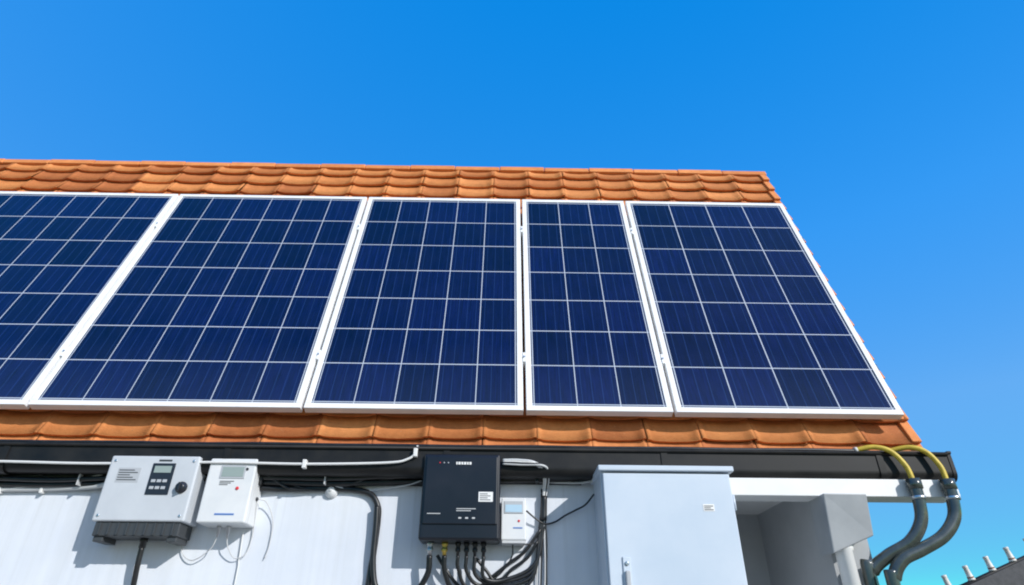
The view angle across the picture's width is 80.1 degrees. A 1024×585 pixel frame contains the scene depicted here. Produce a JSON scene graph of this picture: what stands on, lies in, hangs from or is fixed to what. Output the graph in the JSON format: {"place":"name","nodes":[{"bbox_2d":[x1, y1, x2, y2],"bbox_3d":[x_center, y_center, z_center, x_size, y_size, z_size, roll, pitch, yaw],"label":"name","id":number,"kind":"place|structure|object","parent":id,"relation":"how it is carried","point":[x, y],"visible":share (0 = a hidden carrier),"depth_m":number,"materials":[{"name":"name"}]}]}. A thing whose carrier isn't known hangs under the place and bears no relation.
{"place":"outdoors","nodes":[
{"label":"outdoors","id":0,"kind":"place"},
{"bbox_2d":[0,483,878,584],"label":"house walls","id":1,"kind":"structure","parent":0,"point":[317,538],"depth_m":2.58,"materials":[{"name":"paint"}]},
{"bbox_2d":[92,456,206,584],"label":"solar inverter","id":2,"kind":"object","parent":1,"relation":"attached to","point":[144,500],"visible":0.98,"depth_m":2.52,"materials":[{"name":"painted metal"},{"name":"black plastic"}]},
{"bbox_2d":[181,459,273,584],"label":"control box","id":3,"kind":"object","parent":1,"relation":"attached to","point":[231,496],"visible":0.94,"depth_m":2.55,"materials":[{"name":"white plastic"}]},
{"bbox_2d":[325,487,338,498],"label":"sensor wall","id":4,"kind":"structure","parent":1,"relation":"attached to","point":[331,492],"depth_m":2.66,"materials":[{"name":"grey plastic"}]},
{"bbox_2d":[0,439,854,584],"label":"cables","id":5,"kind":"object","parent":1,"relation":"attached to","point":[41,483],"visible":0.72,"depth_m":2.65,"materials":[{"name":"black rubber"}]},
{"bbox_2d":[370,454,543,584],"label":"solar inverter","id":6,"kind":"object","parent":1,"relation":"attached to","point":[460,500],"visible":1,"depth_m":2.52,"materials":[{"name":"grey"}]},
{"bbox_2d":[0,158,922,450],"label":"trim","id":7,"kind":"structure","parent":1,"relation":"on","point":[908,432],"depth_m":4.48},
{"bbox_2d":[0,163,920,450],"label":"roof tiles","id":8,"kind":"object","parent":7,"relation":"on","point":[422,429],"visible":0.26,"depth_m":2.87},
{"bbox_2d":[60,221,878,372],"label":"clamps","id":9,"kind":"object","parent":7,"relation":"attached to","point":[319,351],"visible":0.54,"depth_m":3.03,"materials":[{"name":"metal"}]},
{"bbox_2d":[0,191,178,408],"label":"solar panel","id":10,"kind":"object","parent":9,"relation":"attached to","point":[66,258],"visible":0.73,"depth_m":3.48,"materials":[{"name":"glass"}]},
{"bbox_2d":[28,194,367,412],"bbox_3d":[-1.574,-0.050,3.405,1.227,1.649,0.544,1,-30,-1],"label":"solar panel","id":11,"kind":"object","parent":9,"relation":"attached to","point":[218,303],"visible":0.98,"depth_m":3.21,"materials":[{"name":"glass"}]},
{"bbox_2d":[304,197,522,414],"bbox_3d":[-0.447,-0.034,3.419,0.999,1.649,0.544,1,-30,-1],"label":"solar panel","id":12,"kind":"object","parent":9,"relation":"attached to","point":[426,318],"visible":1,"depth_m":3.22,"materials":[{"name":"glass"}]},
{"bbox_2d":[522,199,672,416],"bbox_3d":[0.403,-0.022,3.429,0.673,1.649,0.544,1,-30,-1],"label":"solar panel","id":13,"kind":"object","parent":9,"relation":"attached to","point":[591,347],"visible":1,"depth_m":3.23,"materials":[{"name":"glass"}]},
{"bbox_2d":[625,201,903,418],"bbox_3d":[1.278,-0.010,3.439,1.049,1.649,0.544,1,-30,-1],"label":"solar panel","id":14,"kind":"object","parent":9,"relation":"attached to","point":[749,317],"visible":1,"depth_m":3.24,"materials":[{"name":"glass"}]},
{"bbox_2d":[0,442,960,502],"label":"roof gutter","id":15,"kind":"object","parent":7,"relation":"attached to","point":[879,476],"visible":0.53,"depth_m":2.65,"materials":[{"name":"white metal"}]},
{"bbox_2d":[494,498,544,577],"bbox_3d":[0.029,1.030,2.557,0.233,0.313,0.089,1,-30,-1],"label":"energy meter","id":16,"kind":"object","parent":1,"relation":"attached to","point":[513,521],"visible":0.98,"depth_m":2.55,"materials":[{"name":"white plastic"}]},
{"bbox_2d":[808,493,872,584],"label":"downspout","id":17,"kind":"object","parent":1,"relation":"attached to","point":[842,524],"visible":0.99,"depth_m":2.53,"materials":[{"name":"paint"}]},
{"bbox_2d":[852,445,961,584],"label":"conduit pipes","id":18,"kind":"object","parent":1,"relation":"attached to","point":[900,556],"visible":1,"depth_m":2.49,"materials":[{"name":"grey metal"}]},
{"bbox_2d":[0,0,1023,584],"label":"sky","id":19,"kind":"structure","parent":0,"point":[889,133],"materials":[{"name":"blue"}]},
{"bbox_2d":[941,538,1023,584],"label":"insulators","id":20,"kind":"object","parent":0,"point":[1011,572],"depth_m":25.68,"materials":[{"name":"ceramic"}]},
{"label":"ground paving","id":21,"kind":"structure","parent":0,"visible":0},
{"bbox_2d":[590,465,747,584],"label":"meter cabinet","id":22,"kind":"object","parent":21,"relation":"on","point":[664,525],"visible":0.99,"depth_m":2.40,"materials":[{"name":"metal"}]}
]}

